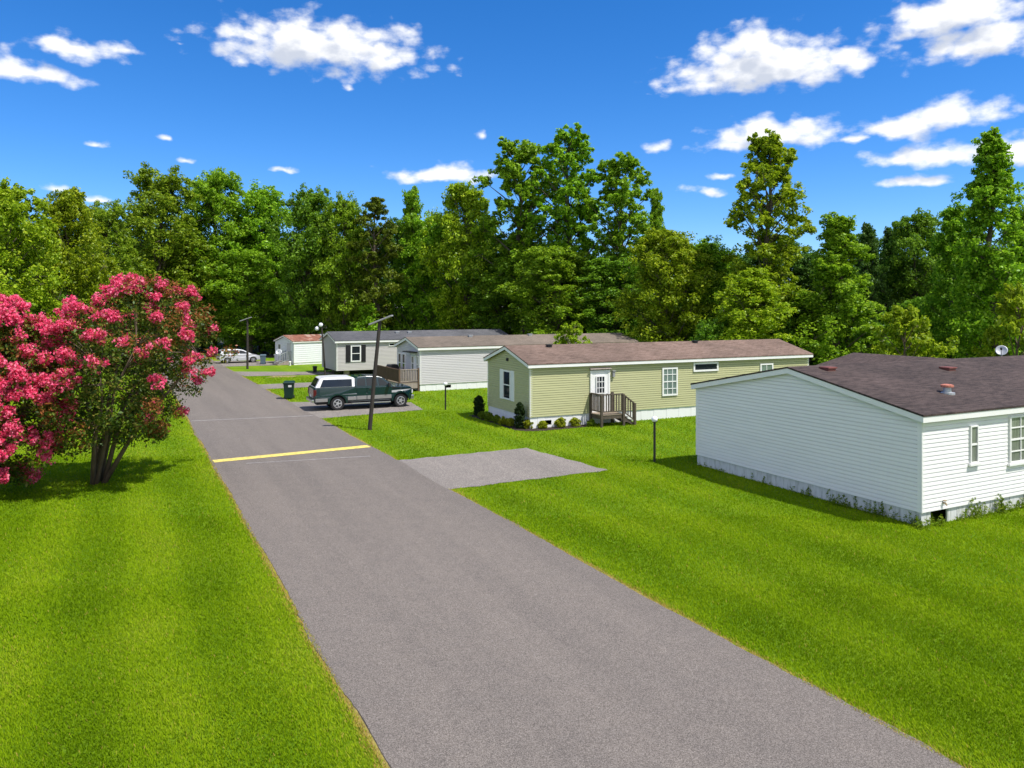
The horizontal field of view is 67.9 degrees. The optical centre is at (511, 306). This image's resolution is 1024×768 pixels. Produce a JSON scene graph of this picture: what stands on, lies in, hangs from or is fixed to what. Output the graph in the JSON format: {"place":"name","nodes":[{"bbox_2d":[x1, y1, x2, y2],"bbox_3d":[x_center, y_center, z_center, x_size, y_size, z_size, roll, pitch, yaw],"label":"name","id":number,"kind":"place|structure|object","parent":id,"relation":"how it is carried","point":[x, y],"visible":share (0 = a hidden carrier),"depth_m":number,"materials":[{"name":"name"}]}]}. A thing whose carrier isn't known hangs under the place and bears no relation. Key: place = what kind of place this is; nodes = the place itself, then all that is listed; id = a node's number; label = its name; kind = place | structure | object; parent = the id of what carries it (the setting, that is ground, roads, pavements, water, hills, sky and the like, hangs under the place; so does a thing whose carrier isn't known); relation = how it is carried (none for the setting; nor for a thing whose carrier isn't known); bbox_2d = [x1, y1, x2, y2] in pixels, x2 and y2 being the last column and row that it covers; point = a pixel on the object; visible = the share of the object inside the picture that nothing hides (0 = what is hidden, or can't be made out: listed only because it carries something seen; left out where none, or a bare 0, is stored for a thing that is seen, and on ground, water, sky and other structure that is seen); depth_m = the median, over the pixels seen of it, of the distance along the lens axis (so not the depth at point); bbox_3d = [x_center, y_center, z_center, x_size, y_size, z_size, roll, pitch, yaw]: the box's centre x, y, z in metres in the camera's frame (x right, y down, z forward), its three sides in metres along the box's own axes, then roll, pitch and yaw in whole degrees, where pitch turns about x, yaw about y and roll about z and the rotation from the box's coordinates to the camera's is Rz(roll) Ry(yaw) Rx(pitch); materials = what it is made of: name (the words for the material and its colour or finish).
{"place":"outdoors","nodes":[
{"label":"outdoors","id":0,"kind":"place"},
{"bbox_2d":[215,361,275,366],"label":"driveway","id":1,"kind":"structure","parent":0,"point":[240,363],"depth_m":73.77,"materials":[{"name":"grey concrete"}]},
{"bbox_2d":[216,349,259,362],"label":"parked car","id":2,"kind":"object","parent":1,"relation":"on","point":[241,356],"visible":0.74,"depth_m":74.49,"materials":[{"name":"silver metal"}]},
{"bbox_2d":[260,354,265,363],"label":"wheelie bin","id":3,"kind":"object","parent":1,"relation":"on","point":[262,358],"visible":1,"depth_m":72.69,"materials":[{"name":"blue plastic"}]},
{"bbox_2d":[273,351,290,364],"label":"porch steps","id":4,"kind":"structure","parent":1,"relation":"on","point":[284,362],"depth_m":72.10,"materials":[{"name":"grey wood"}]},
{"bbox_2d":[161,373,389,767],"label":"verge","id":5,"kind":"structure","parent":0,"point":[363,723],"depth_m":10.78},
{"bbox_2d":[234,371,333,375],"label":"driveway","id":6,"kind":"structure","parent":0,"point":[275,373],"depth_m":62.67,"materials":[{"name":"grey concrete"}]},
{"bbox_2d":[258,382,311,388],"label":"driveway","id":7,"kind":"structure","parent":0,"point":[277,386],"depth_m":53.09,"materials":[{"name":"grey concrete"}]},
{"bbox_2d":[291,402,422,417],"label":"driveway","id":8,"kind":"structure","parent":0,"point":[325,411],"depth_m":40.66,"materials":[{"name":"grey concrete"}]},
{"bbox_2d":[306,374,413,409],"bbox_3d":[-8.307,4.617,41.707,5.558,1.766,2.340,0,0,-24],"label":"pickup truck","id":9,"kind":"object","parent":8,"relation":"on","point":[336,392],"visible":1,"depth_m":40.77,"materials":[{"name":"green paint"}]},
{"bbox_2d":[319,329,508,374],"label":"beige house","id":10,"kind":"structure","parent":0,"point":[346,352],"depth_m":62.19,"materials":[{"name":"grey plastic"}]},
{"bbox_2d":[351,345,360,361],"bbox_3d":[-12.571,3.740,61.171,0.830,1.320,0.082,0,0,-28],"label":"window","id":11,"kind":"structure","parent":10,"relation":"in","point":[355,349],"depth_m":61.15,"materials":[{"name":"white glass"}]},
{"bbox_2d":[399,448,606,488],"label":"driveway","id":12,"kind":"structure","parent":0,"point":[473,469],"depth_m":25.97,"materials":[{"name":"grey concrete"}]},
{"bbox_2d":[0,357,1023,767],"bbox_3d":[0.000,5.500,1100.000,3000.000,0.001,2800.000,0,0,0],"label":"lawn","id":13,"kind":"structure","parent":0,"point":[396,445],"depth_m":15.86,"materials":[{"name":"green plant"}]},
{"bbox_2d":[0,176,71,351],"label":"broadleaf tree","id":14,"kind":"object","parent":13,"relation":"on","point":[16,254],"visible":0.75,"depth_m":51.81,"materials":[{"name":"green plant"}]},
{"bbox_2d":[0,292,83,489],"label":"crape myrtle","id":15,"kind":"object","parent":13,"relation":"on","point":[14,317],"visible":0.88,"depth_m":21.34,"materials":[{"name":"pink plant"}]},
{"bbox_2d":[10,186,128,374],"bbox_3d":[-32.408,-1.672,56.748,7.565,14.982,7.125,0,0,-13],"label":"broadleaf tree","id":16,"kind":"object","parent":13,"relation":"on","point":[67,207],"visible":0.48,"depth_m":56.59,"materials":[{"name":"green plant"}]},
{"bbox_2d":[3,272,239,484],"bbox_3d":[-12.515,2.309,23.642,6.250,6.764,6.606,0,0,0],"label":"crape myrtle","id":17,"kind":"object","parent":13,"relation":"on","point":[130,291],"visible":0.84,"depth_m":22.88,"materials":[{"name":"pink plant"}]},
{"bbox_2d":[240,317,251,368],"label":"street lamp","id":18,"kind":"object","parent":13,"relation":"on","point":[247,349],"visible":0.94,"depth_m":67.33,"materials":[{"name":"black paint"}]},
{"bbox_2d":[283,380,294,398],"bbox_3d":[-13.340,4.965,45.477,0.660,1.070,0.870,0,0,-12],"label":"wheelie bin","id":19,"kind":"object","parent":13,"relation":"on","point":[288,389],"visible":1,"depth_m":45.13,"materials":[{"name":"green plastic"}]},
{"bbox_2d":[274,334,323,364],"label":"old white house","id":20,"kind":"structure","parent":13,"relation":"on","point":[305,349],"depth_m":73.13,"materials":[{"name":"metal"}]},
{"bbox_2d":[287,343,290,360],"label":"door","id":21,"kind":"structure","parent":20,"relation":"in","point":[288,344],"depth_m":72.79,"materials":[{"name":"grey"}]},
{"bbox_2d":[315,323,325,374],"bbox_3d":[-15.318,3.534,60.782,0.879,4.542,0.379,0,0,0],"label":"street lamp","id":22,"kind":"object","parent":13,"relation":"on","point":[320,325],"visible":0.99,"depth_m":60.84,"materials":[{"name":"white metal"}]},
{"bbox_2d":[368,315,392,429],"bbox_3d":[-5.905,3.080,33.984,1.150,5.455,0.300,0,0,5],"label":"street lamp","id":23,"kind":"object","parent":13,"relation":"on","point":[370,420],"visible":0.94,"depth_m":33.91,"materials":[{"name":"black paint"}]},
{"bbox_2d":[377,365,418,391],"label":"wooden deck","id":24,"kind":"structure","parent":13,"relation":"on","point":[390,375],"depth_m":49.41,"materials":[{"name":"brown wood"}]},
{"bbox_2d":[386,364,398,368],"bbox_3d":[-8.201,4.410,52.062,0.837,0.980,0.500,0,0,-28],"label":"barbecue grill","id":25,"kind":"object","parent":24,"relation":"on","point":[395,366],"visible":0.4,"depth_m":51.88,"materials":[{"name":"black paint"}]},
{"bbox_2d":[444,382,446,409],"bbox_3d":[-3.551,4.850,40.583,0.219,1.700,0.219,0,0,0],"label":"garden lamp","id":26,"kind":"object","parent":13,"relation":"on","point":[445,384],"visible":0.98,"depth_m":40.54,"materials":[{"name":"black metal"}]},
{"bbox_2d":[394,333,638,390],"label":"grey house","id":27,"kind":"structure","parent":13,"relation":"on","point":[456,362],"depth_m":51.19,"materials":[{"name":"white plastic"}]},
{"bbox_2d":[398,352,401,368],"bbox_3d":[-7.776,3.845,52.776,0.082,1.350,0.620,0,0,-28],"label":"window","id":28,"kind":"structure","parent":27,"relation":"in","point":[399,354],"depth_m":52.65,"materials":[{"name":"white glass"}]},
{"bbox_2d":[402,353,405,372],"bbox_3d":[-7.404,3.845,52.065,0.082,1.350,0.620,0,0,-28],"label":"window","id":29,"kind":"structure","parent":27,"relation":"in","point":[403,354],"depth_m":52.12,"materials":[{"name":"white glass"}]},
{"bbox_2d":[411,353,415,379],"bbox_3d":[-6.546,4.040,50.418,0.127,1.920,0.900,0,0,-28],"label":"door","id":30,"kind":"structure","parent":27,"relation":"in","point":[413,356],"depth_m":50.20,"materials":[{"name":"white metal"}]},
{"bbox_2d":[416,356,418,368],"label":"window","id":31,"kind":"structure","parent":27,"relation":"in","point":[417,357],"depth_m":49.76,"materials":[{"name":"white glass"}]},
{"bbox_2d":[470,415,587,430],"bbox_3d":[0.199,5.488,35.731,6.810,0.001,3.245,0,0,32],"label":"mulch bed","id":32,"kind":"object","parent":13,"relation":"on","point":[537,429],"visible":0.61,"depth_m":34.61,"materials":[{"name":"brown soil"}]},
{"bbox_2d":[473,395,484,415],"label":"columnar evergreen","id":33,"kind":"object","parent":32,"relation":"on","point":[479,405],"visible":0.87,"depth_m":38.41,"materials":[{"name":"green plant"}]},
{"bbox_2d":[477,411,485,418],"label":"shrub","id":34,"kind":"object","parent":32,"relation":"on","point":[481,414],"visible":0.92,"depth_m":37.20,"materials":[{"name":"green plant"}]},
{"bbox_2d":[484,412,493,420],"bbox_3d":[-1.111,5.307,36.672,0.541,0.496,0.574,0,0,19],"label":"shrub","id":35,"kind":"object","parent":32,"relation":"on","point":[488,416],"visible":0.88,"depth_m":36.53,"materials":[{"name":"green plant"}]},
{"bbox_2d":[491,414,500,422],"bbox_3d":[-0.751,5.327,36.068,0.469,0.455,0.524,0,0,0],"label":"shrub","id":36,"kind":"object","parent":32,"relation":"on","point":[495,419],"visible":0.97,"depth_m":35.96,"materials":[{"name":"green plant"}]},
{"bbox_2d":[498,416,507,424],"bbox_3d":[-0.372,5.315,35.412,0.555,0.480,0.517,0,0,-37],"label":"shrub","id":37,"kind":"object","parent":32,"relation":"on","point":[502,421],"visible":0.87,"depth_m":35.31,"materials":[{"name":"green plant"}]},
{"bbox_2d":[506,418,514,426],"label":"shrub","id":38,"kind":"object","parent":32,"relation":"on","point":[509,422],"visible":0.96,"depth_m":34.92,"materials":[{"name":"green plant"}]},
{"bbox_2d":[513,402,524,428],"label":"columnar evergreen","id":39,"kind":"object","parent":32,"relation":"on","point":[519,416],"visible":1,"depth_m":34.26,"materials":[{"name":"green plant"}]},
{"bbox_2d":[523,419,533,428],"bbox_3d":[0.734,5.307,34.383,0.531,0.496,0.606,0,0,43],"label":"shrub","id":40,"kind":"object","parent":32,"relation":"on","point":[527,423],"visible":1,"depth_m":34.23,"materials":[{"name":"green plant"}]},
{"bbox_2d":[537,420,547,428],"bbox_3d":[1.371,5.335,34.352,0.484,0.441,0.422,0,0,44],"label":"shrub","id":41,"kind":"object","parent":32,"relation":"on","point":[542,424],"visible":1,"depth_m":34.28,"materials":[{"name":"green plant"}]},
{"bbox_2d":[554,417,565,427],"bbox_3d":[2.209,5.290,34.746,0.566,0.530,0.639,0,0,39],"label":"shrub","id":42,"kind":"object","parent":32,"relation":"on","point":[560,422],"visible":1,"depth_m":34.61,"materials":[{"name":"green plant"}]},
{"bbox_2d":[569,417,581,426],"bbox_3d":[2.903,5.318,35.075,0.523,0.474,0.555,0,0,-38],"label":"shrub","id":43,"kind":"object","parent":32,"relation":"on","point":[574,421],"visible":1,"depth_m":34.97,"materials":[{"name":"green plant"}]},
{"bbox_2d":[587,419,595,426],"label":"shrub","id":44,"kind":"object","parent":32,"relation":"on","point":[591,422],"visible":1,"depth_m":34.86,"materials":[{"name":"green plant"}]},
{"bbox_2d":[553,321,591,343],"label":"young tree","id":45,"kind":"object","parent":13,"relation":"on","point":[570,334],"visible":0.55,"depth_m":47.47,"materials":[{"name":"green plant"}]},
{"bbox_2d":[589,392,636,427],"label":"porch steps","id":46,"kind":"structure","parent":13,"relation":"on","point":[602,414],"depth_m":35.12,"materials":[{"name":"brown wood"}]},
{"bbox_2d":[483,339,812,428],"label":"green house","id":47,"kind":"structure","parent":13,"relation":"on","point":[553,382],"depth_m":36.95,"materials":[{"name":"green plastic"}]},
{"bbox_2d":[503,370,510,399],"bbox_3d":[-0.236,3.725,36.360,0.082,1.390,0.840,0,0,-26],"label":"window","id":48,"kind":"structure","parent":47,"relation":"in","point":[506,374],"depth_m":36.29,"materials":[{"name":"white glass"}]},
{"bbox_2d":[590,370,609,411],"bbox_3d":[4.147,3.975,35.789,1.080,1.990,0.132,0,0,-26],"label":"door","id":49,"kind":"structure","parent":47,"relation":"in","point":[599,379],"depth_m":35.76,"materials":[{"name":"white glass"}]},
{"bbox_2d":[662,367,677,395],"bbox_3d":[7.798,3.685,37.572,0.930,1.390,0.082,0,0,-26],"label":"window","id":50,"kind":"structure","parent":47,"relation":"in","point":[669,375],"depth_m":37.55,"materials":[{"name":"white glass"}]},
{"bbox_2d":[693,362,718,371],"bbox_3d":[9.826,3.030,38.549,1.590,0.460,0.082,0,0,-26],"label":"window","id":51,"kind":"structure","parent":47,"relation":"in","point":[700,366],"depth_m":38.53,"materials":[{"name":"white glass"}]},
{"bbox_2d":[760,363,772,370],"bbox_3d":[13.498,3.685,40.317,0.900,1.390,0.082,0,0,-26],"label":"window","id":52,"kind":"structure","parent":47,"relation":"in","point":[765,366],"depth_m":40.28,"materials":[{"name":"white glass"}]},
{"bbox_2d":[651,416,657,462],"bbox_3d":[5.040,4.780,26.881,0.219,1.840,0.219,0,0,0],"label":"garden lamp","id":53,"kind":"object","parent":13,"relation":"on","point":[654,419],"visible":0.98,"depth_m":26.86,"materials":[{"name":"black metal"}]},
{"bbox_2d":[606,226,726,341],"bbox_3d":[12.335,-0.342,60.090,8.994,12.202,8.499,0,0,-28],"label":"broadleaf tree","id":54,"kind":"object","parent":13,"relation":"on","point":[659,270],"visible":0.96,"depth_m":58.95,"materials":[{"name":"green plant"}]},
{"bbox_2d":[697,266,799,341],"bbox_3d":[16.260,1.409,53.652,7.875,8.546,8.361,0,0,35],"label":"broadleaf tree","id":55,"kind":"object","parent":13,"relation":"on","point":[762,301],"visible":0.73,"depth_m":52.66,"materials":[{"name":"green plant"}]},
{"bbox_2d":[690,353,1023,525],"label":"white house","id":56,"kind":"structure","parent":13,"relation":"on","point":[922,438],"depth_m":21.24,"materials":[{"name":"plastic"}]},
{"bbox_2d":[968,425,980,466],"bbox_3d":[12.076,3.620,19.869,0.440,1.040,0.107,0,0,-27],"label":"window","id":57,"kind":"structure","parent":56,"relation":"in","point":[973,438],"depth_m":19.86,"materials":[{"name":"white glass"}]},
{"bbox_2d":[995,345,1007,355],"bbox_3d":[17.909,1.768,27.839,0.343,0.723,0.334,0,0,-16],"label":"satellite dish","id":58,"kind":"object","parent":56,"relation":"on","point":[1001,350],"visible":0.99,"depth_m":27.86,"materials":[{"name":"grey metal"}]},
{"bbox_2d":[1006,415,1023,465],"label":"window","id":59,"kind":"structure","parent":56,"relation":"in","point":[1016,423],"depth_m":20.70,"materials":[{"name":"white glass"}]},
{"bbox_2d":[697,462,1023,529],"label":"weeds","id":60,"kind":"object","parent":13,"relation":"on","point":[1002,507],"visible":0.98,"depth_m":19.95,"materials":[{"name":"green plant"}]},
{"bbox_2d":[869,304,959,357],"bbox_3d":[22.897,2.811,43.881,4.782,6.066,4.535,0,0,13],"label":"broadleaf tree","id":61,"kind":"object","parent":13,"relation":"on","point":[900,319],"visible":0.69,"depth_m":43.63,"materials":[{"name":"green plant"}]},
{"bbox_2d":[971,281,1023,356],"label":"broadleaf tree","id":62,"kind":"object","parent":13,"relation":"on","point":[1012,298],"visible":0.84,"depth_m":46.03,"materials":[{"name":"green plant"}]},
{"bbox_2d":[0,0,1023,306],"label":"sky","id":63,"kind":"structure","parent":0,"point":[881,104],"materials":[{"name":"blue"}]},
{"bbox_2d":[54,327,987,368],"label":"forest floor","id":64,"kind":"structure","parent":0,"point":[271,355],"depth_m":93.83,"materials":[{"name":"green plant"}]},
{"bbox_2d":[74,198,151,356],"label":"broadleaf tree","id":65,"kind":"object","parent":64,"relation":"on","point":[122,248],"visible":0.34,"depth_m":75.18,"materials":[{"name":"green plant"}]},
{"bbox_2d":[111,161,216,350],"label":"broadleaf tree","id":66,"kind":"object","parent":64,"relation":"on","point":[143,218],"visible":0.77,"depth_m":84.40,"materials":[{"name":"green plant"}]},
{"bbox_2d":[149,235,239,352],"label":"broadleaf tree","id":67,"kind":"object","parent":64,"relation":"on","point":[190,259],"visible":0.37,"depth_m":86.25,"materials":[{"name":"green plant"}]},
{"bbox_2d":[162,166,251,351],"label":"broadleaf tree","id":68,"kind":"object","parent":64,"relation":"on","point":[213,186],"visible":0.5,"depth_m":89.60,"materials":[{"name":"green plant"}]},
{"bbox_2d":[192,248,293,353],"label":"broadleaf tree","id":69,"kind":"object","parent":64,"relation":"on","point":[254,262],"visible":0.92,"depth_m":85.30,"materials":[{"name":"green plant"}]},
{"bbox_2d":[204,179,303,352],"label":"broadleaf tree","id":70,"kind":"object","parent":64,"relation":"on","point":[264,203],"visible":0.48,"depth_m":90.10,"materials":[{"name":"green plant"}]},
{"bbox_2d":[264,183,339,334],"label":"broadleaf tree","id":71,"kind":"object","parent":64,"relation":"on","point":[307,208],"visible":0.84,"depth_m":82.15,"materials":[{"name":"green plant"}]},
{"bbox_2d":[309,190,379,333],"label":"broadleaf tree","id":72,"kind":"object","parent":64,"relation":"on","point":[343,213],"visible":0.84,"depth_m":80.73,"materials":[{"name":"green plant"}]},
{"bbox_2d":[347,302,389,330],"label":"broadleaf tree","id":73,"kind":"object","parent":64,"relation":"on","point":[366,314],"visible":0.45,"depth_m":78.22,"materials":[{"name":"green plant"}]},
{"bbox_2d":[342,197,408,330],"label":"pine tree","id":74,"kind":"object","parent":64,"relation":"on","point":[375,206],"visible":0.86,"depth_m":79.47,"materials":[{"name":"green plant"}]},
{"bbox_2d":[381,185,439,330],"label":"broadleaf tree","id":75,"kind":"object","parent":64,"relation":"on","point":[412,211],"visible":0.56,"depth_m":83.26,"materials":[{"name":"green plant"}]},
{"bbox_2d":[397,211,471,329],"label":"broadleaf tree","id":76,"kind":"object","parent":64,"relation":"on","point":[427,314],"visible":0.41,"depth_m":81.54,"materials":[{"name":"green plant"}]},
{"bbox_2d":[415,180,502,329],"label":"broadleaf tree","id":77,"kind":"object","parent":64,"relation":"on","point":[461,198],"visible":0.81,"depth_m":78.38,"materials":[{"name":"green plant"}]},
{"bbox_2d":[454,248,538,334],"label":"broadleaf tree","id":78,"kind":"object","parent":64,"relation":"on","point":[503,304],"visible":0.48,"depth_m":75.98,"materials":[{"name":"green plant"}]},
{"bbox_2d":[0,217,1017,347],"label":"woods","id":79,"kind":"object","parent":64,"relation":"on","point":[801,269],"visible":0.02,"depth_m":92.42,"materials":[{"name":"green plant"}]},
{"bbox_2d":[465,136,564,333],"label":"broadleaf tree","id":80,"kind":"object","parent":64,"relation":"on","point":[518,241],"visible":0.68,"depth_m":74.88,"materials":[{"name":"green plant"}]},
{"bbox_2d":[52,294,1023,369],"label":"undergrowth","id":81,"kind":"object","parent":64,"relation":"on","point":[712,327],"visible":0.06,"depth_m":63.60,"materials":[{"name":"green plant"}]},
{"bbox_2d":[493,245,621,334],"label":"broadleaf tree","id":82,"kind":"object","parent":64,"relation":"on","point":[551,263],"visible":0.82,"depth_m":68.81,"materials":[{"name":"green plant"}]},
{"bbox_2d":[511,122,626,321],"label":"broadleaf tree","id":83,"kind":"object","parent":64,"relation":"on","point":[572,157],"visible":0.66,"depth_m":72.81,"materials":[{"name":"green plant"}]},
{"bbox_2d":[548,252,657,333],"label":"broadleaf tree","id":84,"kind":"object","parent":64,"relation":"on","point":[607,272],"visible":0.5,"depth_m":67.46,"materials":[{"name":"green plant"}]},
{"bbox_2d":[571,151,658,329],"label":"broadleaf tree","id":85,"kind":"object","parent":64,"relation":"on","point":[615,196],"visible":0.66,"depth_m":70.82,"materials":[{"name":"green plant"}]},
{"bbox_2d":[640,187,665,338],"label":"broadleaf tree","id":86,"kind":"object","parent":64,"relation":"on","point":[657,207],"visible":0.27,"depth_m":71.63,"materials":[{"name":"green plant"}]},
{"bbox_2d":[668,234,735,340],"bbox_3d":[15.911,-0.076,61.675,7.882,11.594,7.466,0,0,3],"label":"broadleaf tree","id":87,"kind":"object","parent":64,"relation":"on","point":[716,250],"visible":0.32,"depth_m":60.81,"materials":[{"name":"green plant"}]},
{"bbox_2d":[714,128,820,324],"bbox_3d":[19.412,-3.782,57.480,7.846,19.271,7.091,0,0,22],"label":"broadleaf tree","id":88,"kind":"object","parent":64,"relation":"on","point":[768,171],"visible":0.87,"depth_m":56.76,"materials":[{"name":"green plant"}]},
{"bbox_2d":[778,288,824,365],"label":"broadleaf tree","id":89,"kind":"object","parent":64,"relation":"on","point":[801,295],"visible":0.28,"depth_m":56.92,"materials":[{"name":"green plant"}]},
{"bbox_2d":[791,211,896,365],"bbox_3d":[22.927,-0.537,53.687,7.375,12.589,8.275,0,0,6],"label":"broadleaf tree","id":90,"kind":"object","parent":64,"relation":"on","point":[833,269],"visible":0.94,"depth_m":53.10,"materials":[{"name":"green plant"}]},
{"bbox_2d":[846,222,896,324],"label":"broadleaf tree","id":91,"kind":"object","parent":64,"relation":"on","point":[869,237],"visible":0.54,"depth_m":79.27,"materials":[{"name":"green plant"}]},
{"bbox_2d":[873,225,908,350],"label":"broadleaf tree","id":92,"kind":"object","parent":64,"relation":"on","point":[887,233],"visible":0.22,"depth_m":83.70,"materials":[{"name":"green plant"}]},
{"bbox_2d":[874,207,948,313],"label":"broadleaf tree","id":93,"kind":"object","parent":64,"relation":"on","point":[915,237],"visible":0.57,"depth_m":78.91,"materials":[{"name":"green plant"}]},
{"bbox_2d":[911,201,1002,358],"bbox_3d":[33.444,-1.056,57.093,5.793,13.670,6.500,0,0,41],"label":"broadleaf tree","id":94,"kind":"object","parent":64,"relation":"on","point":[951,228],"visible":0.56,"depth_m":56.60,"materials":[{"name":"green plant"}]},
{"bbox_2d":[932,126,1023,357],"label":"broadleaf tree","id":95,"kind":"object","parent":64,"relation":"on","point":[989,188],"visible":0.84,"depth_m":51.40,"materials":[{"name":"green plant"}]},
{"bbox_2d":[976,200,1023,353],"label":"broadleaf tree","id":96,"kind":"object","parent":64,"relation":"on","point":[1021,212],"visible":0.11,"depth_m":58.38,"materials":[{"name":"green plant"}]},
{"bbox_2d":[155,354,964,767],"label":"road","id":97,"kind":"structure","parent":0,"point":[447,628],"depth_m":12.52,"materials":[{"name":"grey asphalt"}]},
{"bbox_2d":[196,415,312,420],"bbox_3d":[-12.714,5.470,37.400,5.684,0.001,0.133,0,0,-18],"label":"road seam","id":98,"kind":"object","parent":97,"relation":"on","point":[249,418],"visible":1,"depth_m":37.28,"materials":[{"name":"grey asphalt"}]},
{"bbox_2d":[213,445,369,461],"bbox_3d":[-8.111,5.470,28.425,5.767,0.001,0.509,0,0,-31],"label":"road marking","id":99,"kind":"object","parent":97,"relation":"on","point":[284,454],"visible":1,"depth_m":28.38,"materials":[{"name":"yellow paint"}]},
{"bbox_2d":[256,456,364,462],"bbox_3d":[-7.250,5.470,27.250,4.301,0.001,0.071,0,0,-18],"label":"road seam","id":100,"kind":"object","parent":97,"relation":"on","point":[308,459],"visible":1,"depth_m":27.26,"materials":[{"name":"grey asphalt"}]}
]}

